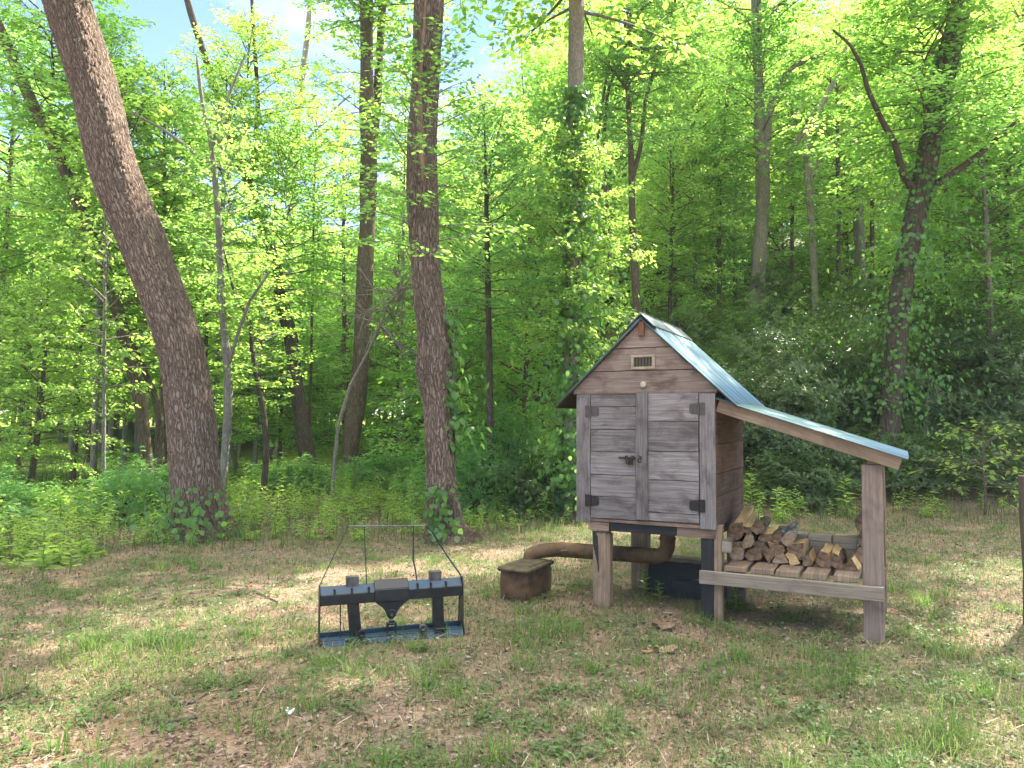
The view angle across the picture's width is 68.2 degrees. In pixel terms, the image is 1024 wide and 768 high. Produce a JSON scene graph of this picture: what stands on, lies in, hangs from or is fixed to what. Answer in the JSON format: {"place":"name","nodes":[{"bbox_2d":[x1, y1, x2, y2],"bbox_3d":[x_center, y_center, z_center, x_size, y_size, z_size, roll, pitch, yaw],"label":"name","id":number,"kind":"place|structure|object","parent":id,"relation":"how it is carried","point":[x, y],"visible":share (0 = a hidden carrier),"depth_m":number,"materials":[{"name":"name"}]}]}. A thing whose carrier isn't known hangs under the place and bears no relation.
{"place":"outdoors","nodes":[
{"label":"outdoors","id":0,"kind":"place"},
{"bbox_2d":[0,454,267,503],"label":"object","id":1,"kind":"structure","parent":0,"point":[2,460],"depth_m":22.45,"materials":[{"name":"green plant"}]},
{"bbox_2d":[0,0,876,414],"label":"sky","id":2,"kind":"structure","parent":0,"point":[170,17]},
{"bbox_2d":[0,232,1023,767],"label":"ground","id":3,"kind":"structure","parent":0,"point":[326,458],"depth_m":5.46,"materials":[{"name":"green plant"}]},
{"bbox_2d":[0,461,63,533],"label":"shrub","id":4,"kind":"object","parent":3,"relation":"on","point":[25,509],"visible":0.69,"depth_m":10.88,"materials":[{"name":"green plant"}]},
{"bbox_2d":[0,8,80,367],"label":"understory tree","id":5,"kind":"object","parent":3,"relation":"on","point":[14,89],"visible":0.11,"depth_m":18.75,"materials":[{"name":"green plant"}]},
{"bbox_2d":[0,182,87,472],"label":"understory tree","id":6,"kind":"object","parent":3,"relation":"on","point":[3,261],"visible":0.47,"depth_m":16.54,"materials":[{"name":"green plant"}]},
{"bbox_2d":[0,135,111,471],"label":"understory tree","id":7,"kind":"object","parent":3,"relation":"on","point":[18,460],"visible":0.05,"depth_m":21.46,"materials":[{"name":"green plant"}]},
{"bbox_2d":[0,269,129,500],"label":"understory tree","id":8,"kind":"object","parent":3,"relation":"on","point":[41,403],"visible":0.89,"depth_m":12.93,"materials":[{"name":"green plant"}]},
{"bbox_2d":[0,143,162,510],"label":"understory tree","id":9,"kind":"object","parent":3,"relation":"on","point":[96,288],"visible":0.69,"depth_m":12.82,"materials":[{"name":"green plant"}]},
{"bbox_2d":[0,126,181,484],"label":"understory tree","id":10,"kind":"object","parent":3,"relation":"on","point":[38,245],"visible":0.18,"depth_m":17.02,"materials":[{"name":"green plant"}]},
{"bbox_2d":[3,18,213,492],"bbox_3d":[-8.835,-2.658,16.181,3.840,10.358,3.904,-2,-4,43],"label":"understory tree","id":11,"kind":"object","parent":3,"relation":"on","point":[94,426],"visible":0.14,"depth_m":15.91,"materials":[{"name":"green plant"}]},
{"bbox_2d":[0,0,238,497],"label":"tree","id":12,"kind":"object","parent":3,"relation":"on","point":[19,73],"visible":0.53,"depth_m":14.54,"materials":[{"name":"green plant"}]},
{"bbox_2d":[69,445,170,528],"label":"shrub","id":13,"kind":"object","parent":3,"relation":"on","point":[154,484],"visible":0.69,"depth_m":11.43,"materials":[{"name":"green plant"}]},
{"bbox_2d":[26,177,233,479],"bbox_3d":[-9.325,-1.555,19.124,4.640,8.376,4.480,0,-3,0],"label":"understory tree","id":14,"kind":"object","parent":3,"relation":"on","point":[124,434],"visible":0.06,"depth_m":18.72,"materials":[{"name":"green plant"}]},
{"bbox_2d":[57,268,215,488],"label":"tree","id":15,"kind":"object","parent":3,"relation":"on","point":[159,431],"visible":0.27,"depth_m":15.12,"materials":[{"name":"green plant"}]},
{"bbox_2d":[41,0,238,543],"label":"tree","id":16,"kind":"object","parent":3,"relation":"on","point":[128,209],"visible":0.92,"depth_m":10.16,"materials":[{"name":"brown plant"}]},
{"bbox_2d":[88,486,262,548],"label":"climbing vine","id":17,"kind":"object","parent":16,"relation":"attached to","point":[193,520],"visible":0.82,"depth_m":9.71,"materials":[{"name":"green plant"}]},
{"bbox_2d":[56,54,251,481],"bbox_3d":[-7.314,-2.149,15.719,3.803,9.285,3.874,0,-3,0],"label":"understory tree","id":18,"kind":"object","parent":3,"relation":"on","point":[183,80],"visible":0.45,"depth_m":15.54,"materials":[{"name":"green plant"}]},
{"bbox_2d":[108,236,280,440],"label":"understory tree","id":19,"kind":"object","parent":3,"relation":"on","point":[206,341],"visible":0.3,"depth_m":16.98,"materials":[{"name":"green plant"}]},
{"bbox_2d":[130,53,292,493],"bbox_3d":[-5.617,-1.851,13.422,2.982,8.552,2.395,0,-3,0],"label":"tree","id":20,"kind":"object","parent":3,"relation":"on","point":[227,353],"visible":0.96,"depth_m":13.44,"materials":[{"name":"green plant"}]},
{"bbox_2d":[149,58,297,432],"bbox_3d":[-7.294,-2.663,18.703,3.788,10.586,3.755,0,-3,0],"label":"understory tree","id":21,"kind":"object","parent":3,"relation":"on","point":[249,122],"visible":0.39,"depth_m":18.60,"materials":[{"name":"green plant"}]},
{"bbox_2d":[149,0,356,468],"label":"tree","id":22,"kind":"object","parent":3,"relation":"on","point":[302,424],"visible":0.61,"depth_m":19.75,"materials":[{"name":"green plant"}]},
{"bbox_2d":[197,247,322,505],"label":"tree","id":23,"kind":"object","parent":3,"relation":"on","point":[261,400],"visible":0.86,"depth_m":13.98,"materials":[{"name":"green plant"}]},
{"bbox_2d":[197,266,330,472],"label":"understory tree","id":24,"kind":"object","parent":3,"relation":"on","point":[257,414],"visible":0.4,"depth_m":21.38,"materials":[{"name":"green plant"}]},
{"bbox_2d":[209,296,351,464],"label":"understory tree","id":25,"kind":"object","parent":3,"relation":"on","point":[279,442],"visible":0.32,"depth_m":22.90,"materials":[{"name":"green plant"}]},
{"bbox_2d":[230,452,340,494],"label":"shrub","id":26,"kind":"object","parent":3,"relation":"on","point":[274,477],"visible":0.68,"depth_m":16.07,"materials":[{"name":"green plant"}]},
{"bbox_2d":[236,303,377,455],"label":"understory tree","id":27,"kind":"object","parent":3,"relation":"on","point":[330,427],"visible":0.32,"depth_m":24.27,"materials":[{"name":"green plant"}]},
{"bbox_2d":[269,0,350,456],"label":"tree","id":28,"kind":"object","parent":3,"relation":"on","point":[304,60],"visible":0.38,"depth_m":30.50,"materials":[{"name":"green plant"}]},
{"bbox_2d":[247,89,379,426],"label":"understory tree","id":29,"kind":"object","parent":3,"relation":"on","point":[343,163],"visible":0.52,"depth_m":21.55,"materials":[{"name":"green plant"}]},
{"bbox_2d":[276,108,408,439],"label":"understory tree","id":30,"kind":"object","parent":3,"relation":"on","point":[345,245],"visible":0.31,"depth_m":26.02,"materials":[{"name":"green plant"}]},
{"bbox_2d":[285,296,422,448],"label":"understory tree","id":31,"kind":"object","parent":3,"relation":"on","point":[377,386],"visible":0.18,"depth_m":28.70,"materials":[{"name":"green plant"}]},
{"bbox_2d":[288,0,452,481],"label":"tree","id":32,"kind":"object","parent":3,"relation":"on","point":[368,20],"visible":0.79,"depth_m":19.58,"materials":[{"name":"green plant"}]},
{"bbox_2d":[335,433,425,495],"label":"shrub","id":33,"kind":"object","parent":3,"relation":"on","point":[388,463],"visible":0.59,"depth_m":15.93,"materials":[{"name":"green plant"}]},
{"bbox_2d":[307,232,457,500],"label":"tree","id":34,"kind":"object","parent":3,"relation":"on","point":[399,291],"visible":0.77,"depth_m":14.01,"materials":[{"name":"grey plant"}]},
{"bbox_2d":[318,525,464,648],"bbox_3d":[-0.872,1.444,5.508,1.050,0.816,0.223,1,-3,-20],"label":"attachment plate","id":35,"kind":"object","parent":3,"relation":"on","point":[390,597],"visible":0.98,"depth_m":5.46,"materials":[{"name":"black metal"}]},
{"bbox_2d":[305,237,477,456],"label":"understory tree","id":36,"kind":"object","parent":3,"relation":"on","point":[383,282],"visible":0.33,"depth_m":22.66,"materials":[{"name":"green plant"}]},
{"bbox_2d":[345,62,461,456],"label":"understory tree","id":37,"kind":"object","parent":3,"relation":"on","point":[403,176],"visible":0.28,"depth_m":20.54,"materials":[{"name":"green plant"}]},
{"bbox_2d":[328,0,534,546],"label":"tree","id":38,"kind":"object","parent":3,"relation":"on","point":[433,362],"visible":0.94,"depth_m":9.96,"materials":[{"name":"green plant"}]},
{"bbox_2d":[411,485,462,542],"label":"climbing vine","id":39,"kind":"object","parent":38,"relation":"attached to","point":[447,512],"visible":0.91,"depth_m":9.68,"materials":[{"name":"green plant"}]},
{"bbox_2d":[443,313,495,460],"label":"climbing vine","id":40,"kind":"object","parent":38,"relation":"attached to","point":[451,400],"visible":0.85,"depth_m":9.96,"materials":[{"name":"green plant"}]},
{"bbox_2d":[388,418,520,519],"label":"shrub","id":41,"kind":"object","parent":3,"relation":"on","point":[475,494],"visible":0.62,"depth_m":12.44,"materials":[{"name":"green plant"}]},
{"bbox_2d":[363,273,555,490],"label":"understory tree","id":42,"kind":"object","parent":3,"relation":"on","point":[471,364],"visible":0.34,"depth_m":14.47,"materials":[{"name":"green plant"}]},
{"bbox_2d":[399,76,544,346],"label":"understory tree","id":43,"kind":"object","parent":3,"relation":"on","point":[473,127],"visible":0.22,"depth_m":24.43,"materials":[{"name":"green plant"}]},
{"bbox_2d":[388,95,565,508],"bbox_3d":[-0.454,-1.301,13.120,3.244,7.430,3.465,0,-3,0],"label":"understory tree","id":44,"kind":"object","parent":3,"relation":"on","point":[511,154],"visible":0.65,"depth_m":12.95,"materials":[{"name":"green plant"}]},
{"bbox_2d":[399,165,554,458],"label":"understory tree","id":45,"kind":"object","parent":3,"relation":"on","point":[474,206],"visible":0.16,"depth_m":18.37,"materials":[{"name":"green plant"}]},
{"bbox_2d":[455,392,561,505],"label":"shrub","id":46,"kind":"object","parent":3,"relation":"on","point":[510,443],"visible":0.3,"depth_m":13.60,"materials":[{"name":"green plant"}]},
{"bbox_2d":[0,392,1019,569],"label":"weeds","id":47,"kind":"object","parent":3,"relation":"on","point":[82,550],"visible":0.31,"depth_m":11.27,"materials":[{"name":"green plant"}]},
{"bbox_2d":[0,527,1023,767],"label":"clover","id":48,"kind":"object","parent":3,"relation":"on","point":[546,744],"visible":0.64,"depth_m":4.47,"materials":[{"name":"green plant"}]},
{"bbox_2d":[0,0,1023,453],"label":"wood","id":49,"kind":"object","parent":3,"relation":"on","point":[542,108],"visible":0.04,"depth_m":33.10,"materials":[{"name":"green plant"}]},
{"bbox_2d":[0,486,1023,767],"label":"straw","id":50,"kind":"object","parent":3,"relation":"on","point":[92,728],"visible":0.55,"depth_m":4.61,"materials":[{"name":"beige plant"}]},
{"bbox_2d":[0,436,1023,557],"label":"grass","id":51,"kind":"structure","parent":3,"relation":"on","point":[410,528],"depth_m":11.45,"materials":[{"name":"green plant"}]},
{"bbox_2d":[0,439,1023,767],"bbox_3d":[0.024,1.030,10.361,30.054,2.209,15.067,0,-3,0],"label":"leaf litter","id":52,"kind":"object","parent":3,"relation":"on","point":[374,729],"visible":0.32,"depth_m":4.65,"materials":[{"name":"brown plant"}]},
{"bbox_2d":[472,435,576,519],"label":"shrub","id":53,"kind":"object","parent":3,"relation":"on","point":[532,492],"visible":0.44,"depth_m":12.26,"materials":[{"name":"green plant"}]},
{"bbox_2d":[442,113,631,446],"bbox_3d":[0.463,-2.846,21.392,5.596,9.649,5.334,-2,-3,39],"label":"understory tree","id":54,"kind":"object","parent":3,"relation":"on","point":[536,134],"visible":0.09,"depth_m":20.98,"materials":[{"name":"green plant"}]},
{"bbox_2d":[447,156,634,465],"bbox_3d":[0.453,-1.190,15.980,4.531,7.045,4.462,0,-3,0],"label":"understory tree","id":55,"kind":"object","parent":3,"relation":"on","point":[526,388],"visible":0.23,"depth_m":15.55,"materials":[{"name":"green plant"}]},
{"bbox_2d":[400,0,699,518],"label":"tree","id":56,"kind":"object","parent":3,"relation":"on","point":[577,19],"visible":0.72,"depth_m":12.57,"materials":[{"name":"green plant"}]},
{"bbox_2d":[486,82,646,512],"bbox_3d":[0.886,-1.422,12.445,2.611,7.001,2.816,0,-3,0],"label":"climbing vine","id":57,"kind":"object","parent":56,"relation":"attached to","point":[578,92],"visible":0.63,"depth_m":12.25,"materials":[{"name":"green plant"}]},
{"bbox_2d":[497,535,675,602],"bbox_3d":[0.674,1.607,6.759,1.551,0.700,0.618,0,-3,14],"label":"firebox","id":58,"kind":"object","parent":3,"relation":"on","point":[528,575],"visible":0.91,"depth_m":6.71,"materials":[{"name":"metal"}]},
{"bbox_2d":[532,0,744,319],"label":"tree","id":59,"kind":"object","parent":3,"relation":"on","point":[619,70],"visible":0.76,"depth_m":18.61,"materials":[{"name":"green plant"}]},
{"bbox_2d":[590,189,722,334],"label":"understory tree","id":60,"kind":"object","parent":3,"relation":"on","point":[655,310],"visible":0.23,"depth_m":27.48,"materials":[{"name":"green plant"}]},
{"bbox_2d":[594,51,747,327],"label":"understory tree","id":61,"kind":"object","parent":3,"relation":"on","point":[655,232],"visible":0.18,"depth_m":23.99,"materials":[{"name":"green plant"}]},
{"bbox_2d":[602,113,743,346],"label":"understory tree","id":62,"kind":"object","parent":3,"relation":"on","point":[689,156],"visible":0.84,"depth_m":20.91,"materials":[{"name":"green plant"}]},
{"bbox_2d":[646,561,700,594],"bbox_3d":[1.527,1.790,6.926,0.623,0.307,0.120,-1,-3,27],"label":"charred board","id":63,"kind":"object","parent":3,"relation":"on","point":[666,572],"visible":0.37,"depth_m":6.95,"materials":[{"name":"black wood"}]},
{"bbox_2d":[627,58,772,339],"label":"understory tree","id":64,"kind":"object","parent":3,"relation":"on","point":[694,237],"visible":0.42,"depth_m":22.57,"materials":[{"name":"green plant"}]},
{"bbox_2d":[661,12,774,343],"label":"tree","id":65,"kind":"object","parent":3,"relation":"on","point":[737,238],"visible":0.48,"depth_m":23.06,"materials":[{"name":"green plant"}]},
{"bbox_2d":[643,192,797,328],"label":"understory tree","id":66,"kind":"object","parent":3,"relation":"on","point":[710,294],"visible":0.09,"depth_m":28.51,"materials":[{"name":"green plant"}]},
{"bbox_2d":[659,0,800,314],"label":"understory tree","id":67,"kind":"object","parent":3,"relation":"on","point":[746,4],"visible":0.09,"depth_m":26.63,"materials":[{"name":"green plant"}]},
{"bbox_2d":[555,312,908,643],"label":"smokehouse","id":68,"kind":"structure","parent":3,"relation":"on","point":[659,437],"depth_m":6.22,"materials":[{"name":"brown wood"}]},
{"bbox_2d":[585,395,635,519],"bbox_3d":[0.831,0.617,6.404,0.454,1.044,0.061,-1,-3,27],"label":"door","id":69,"kind":"structure","parent":68,"relation":"in","point":[614,485],"depth_m":6.40,"materials":[{"name":"grey wood"}]},
{"bbox_2d":[636,393,704,522],"bbox_3d":[1.290,0.595,6.170,0.574,1.055,0.059,-1,-3,27],"label":"door","id":70,"kind":"structure","parent":68,"relation":"in","point":[661,427],"depth_m":6.18,"materials":[{"name":"grey wood"}]},
{"bbox_2d":[668,279,820,384],"bbox_3d":[5.577,-1.207,19.177,4.443,2.980,4.198,1,-3,-8],"label":"shrub","id":71,"kind":"object","parent":3,"relation":"on","point":[714,331],"visible":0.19,"depth_m":18.88,"materials":[{"name":"green plant"}]},
{"bbox_2d":[696,308,820,419],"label":"shrub","id":72,"kind":"object","parent":3,"relation":"on","point":[765,342],"visible":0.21,"depth_m":16.18,"materials":[{"name":"green plant"}]},
{"bbox_2d":[674,0,845,343],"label":"tree","id":73,"kind":"object","parent":3,"relation":"on","point":[762,120],"visible":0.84,"depth_m":21.56,"materials":[{"name":"green plant"}]},
{"bbox_2d":[706,260,869,346],"bbox_3d":[8.214,-2.239,22.561,5.054,3.372,5.485,0,-3,3],"label":"shrub","id":74,"kind":"object","parent":3,"relation":"on","point":[781,289],"visible":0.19,"depth_m":21.88,"materials":[{"name":"green plant"}]},
{"bbox_2d":[713,181,869,320],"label":"understory tree","id":75,"kind":"object","parent":3,"relation":"on","point":[771,224],"visible":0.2,"depth_m":27.54,"materials":[{"name":"green plant"}]},
{"bbox_2d":[729,22,859,302],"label":"understory tree","id":76,"kind":"object","parent":3,"relation":"on","point":[791,221],"visible":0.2,"depth_m":25.19,"materials":[{"name":"green plant"}]},
{"bbox_2d":[736,331,856,468],"bbox_3d":[5.136,0.320,14.462,2.842,2.628,2.960,0,-3,-3],"label":"shrub","id":77,"kind":"object","parent":3,"relation":"on","point":[793,442],"visible":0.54,"depth_m":13.94,"materials":[{"name":"green plant"}]},
{"bbox_2d":[717,281,882,395],"bbox_3d":[7.090,-1.025,18.423,3.978,3.084,4.144,-1,-3,20],"label":"shrub","id":78,"kind":"object","parent":3,"relation":"on","point":[788,325],"visible":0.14,"depth_m":17.76,"materials":[{"name":"green plant"}]},
{"bbox_2d":[743,444,859,508],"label":"shrub","id":79,"kind":"object","parent":3,"relation":"on","point":[792,474],"visible":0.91,"depth_m":12.95,"materials":[{"name":"green plant"}]},
{"bbox_2d":[765,47,858,319],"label":"tree","id":80,"kind":"object","parent":3,"relation":"on","point":[812,227],"visible":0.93,"depth_m":20.18,"materials":[{"name":"green plant"}]},
{"bbox_2d":[745,0,916,325],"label":"understory tree","id":81,"kind":"object","parent":3,"relation":"on","point":[838,125],"visible":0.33,"depth_m":22.20,"materials":[{"name":"green plant"}]},
{"bbox_2d":[749,293,936,438],"bbox_3d":[6.675,-0.308,15.579,3.703,3.094,3.499,-1,-3,30],"label":"shrub","id":82,"kind":"object","parent":3,"relation":"on","point":[860,403],"visible":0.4,"depth_m":14.91,"materials":[{"name":"green plant"}]},
{"bbox_2d":[775,246,916,334],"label":"shrub","id":83,"kind":"object","parent":3,"relation":"on","point":[829,285],"visible":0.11,"depth_m":23.09,"materials":[{"name":"green plant"}]},
{"bbox_2d":[770,187,923,303],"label":"understory tree","id":84,"kind":"object","parent":3,"relation":"on","point":[849,225],"visible":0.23,"depth_m":26.86,"materials":[{"name":"green plant"}]},
{"bbox_2d":[783,0,921,302],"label":"understory tree","id":85,"kind":"object","parent":3,"relation":"on","point":[849,168],"visible":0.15,"depth_m":24.70,"materials":[{"name":"green plant"}]},
{"bbox_2d":[785,418,921,488],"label":"shrub","id":86,"kind":"object","parent":3,"relation":"on","point":[849,470],"visible":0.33,"depth_m":13.42,"materials":[{"name":"green plant"}]},
{"bbox_2d":[792,264,921,360],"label":"shrub","id":87,"kind":"object","parent":3,"relation":"on","point":[844,315],"visible":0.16,"depth_m":18.96,"materials":[{"name":"green plant"}]},
{"bbox_2d":[852,184,866,308],"bbox_3d":[11.175,-3.658,24.195,0.412,5.778,0.388,3,-4,-41],"label":"tree snag","id":88,"kind":"object","parent":3,"relation":"on","point":[858,230],"visible":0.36,"depth_m":24.11,"materials":[{"name":"grey plant"}]},
{"bbox_2d":[802,310,963,426],"bbox_3d":[7.731,-0.357,16.305,4.114,2.698,3.791,-1,-3,24],"label":"shrub","id":89,"kind":"object","parent":3,"relation":"on","point":[849,376],"visible":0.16,"depth_m":15.45,"materials":[{"name":"green plant"}]},
{"bbox_2d":[775,0,1023,485],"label":"tree","id":90,"kind":"object","parent":3,"relation":"on","point":[910,15],"visible":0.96,"depth_m":14.19,"materials":[{"name":"green plant"}]},
{"bbox_2d":[760,29,1023,477],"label":"climbing vine","id":91,"kind":"object","parent":90,"relation":"attached to","point":[891,262],"visible":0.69,"depth_m":14.12,"materials":[{"name":"green plant"}]},
{"bbox_2d":[825,12,1023,331],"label":"understory tree","id":92,"kind":"object","parent":3,"relation":"on","point":[887,199],"visible":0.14,"depth_m":18.71,"materials":[{"name":"green plant"}]},
{"bbox_2d":[842,315,1017,441],"bbox_3d":[8.524,-0.110,15.624,3.406,2.636,3.219,0,-3,15],"label":"shrub","id":93,"kind":"object","parent":3,"relation":"on","point":[933,399],"visible":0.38,"depth_m":14.76,"materials":[{"name":"green plant"}]},
{"bbox_2d":[880,415,994,490],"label":"shrub","id":94,"kind":"object","parent":3,"relation":"on","point":[921,480],"visible":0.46,"depth_m":13.33,"materials":[{"name":"green plant"}]},
{"bbox_2d":[875,30,1023,395],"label":"understory tree","id":95,"kind":"object","parent":3,"relation":"on","point":[987,266],"visible":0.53,"depth_m":15.55,"materials":[{"name":"green plant"}]},
{"bbox_2d":[880,282,1023,413],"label":"shrub","id":96,"kind":"object","parent":3,"relation":"on","point":[934,331],"visible":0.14,"depth_m":16.14,"materials":[{"name":"green plant"}]},
{"bbox_2d":[900,417,1023,514],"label":"sapling","id":97,"kind":"object","parent":3,"relation":"on","point":[966,444],"visible":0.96,"depth_m":12.56,"materials":[{"name":"green plant"}]},
{"bbox_2d":[900,81,1023,326],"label":"tree","id":98,"kind":"object","parent":3,"relation":"on","point":[1000,252],"visible":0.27,"depth_m":16.93,"materials":[{"name":"green plant"}]},
{"bbox_2d":[920,274,1023,430],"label":"shrub","id":99,"kind":"object","parent":3,"relation":"on","point":[979,332],"visible":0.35,"depth_m":15.04,"materials":[{"name":"green plant"}]},
{"bbox_2d":[929,0,1023,264],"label":"understory tree","id":100,"kind":"object","parent":3,"relation":"on","point":[1006,7],"visible":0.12,"depth_m":20.85,"materials":[{"name":"green plant"}]},
{"bbox_2d":[931,415,1023,488],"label":"shrub","id":101,"kind":"object","parent":3,"relation":"on","point":[1019,463],"visible":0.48,"depth_m":13.52,"materials":[{"name":"green plant"}]},
{"bbox_2d":[936,50,1023,323],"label":"understory tree","id":102,"kind":"object","parent":3,"relation":"on","point":[996,156],"visible":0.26,"depth_m":16.48,"materials":[{"name":"green plant"}]},
{"bbox_2d":[938,295,1023,447],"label":"shrub","id":103,"kind":"object","parent":3,"relation":"on","point":[1016,368],"visible":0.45,"depth_m":14.47,"materials":[{"name":"green plant"}]},
{"bbox_2d":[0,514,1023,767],"bbox_3d":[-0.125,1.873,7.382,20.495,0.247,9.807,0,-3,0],"label":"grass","id":104,"kind":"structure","parent":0,"point":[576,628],"depth_m":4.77,"materials":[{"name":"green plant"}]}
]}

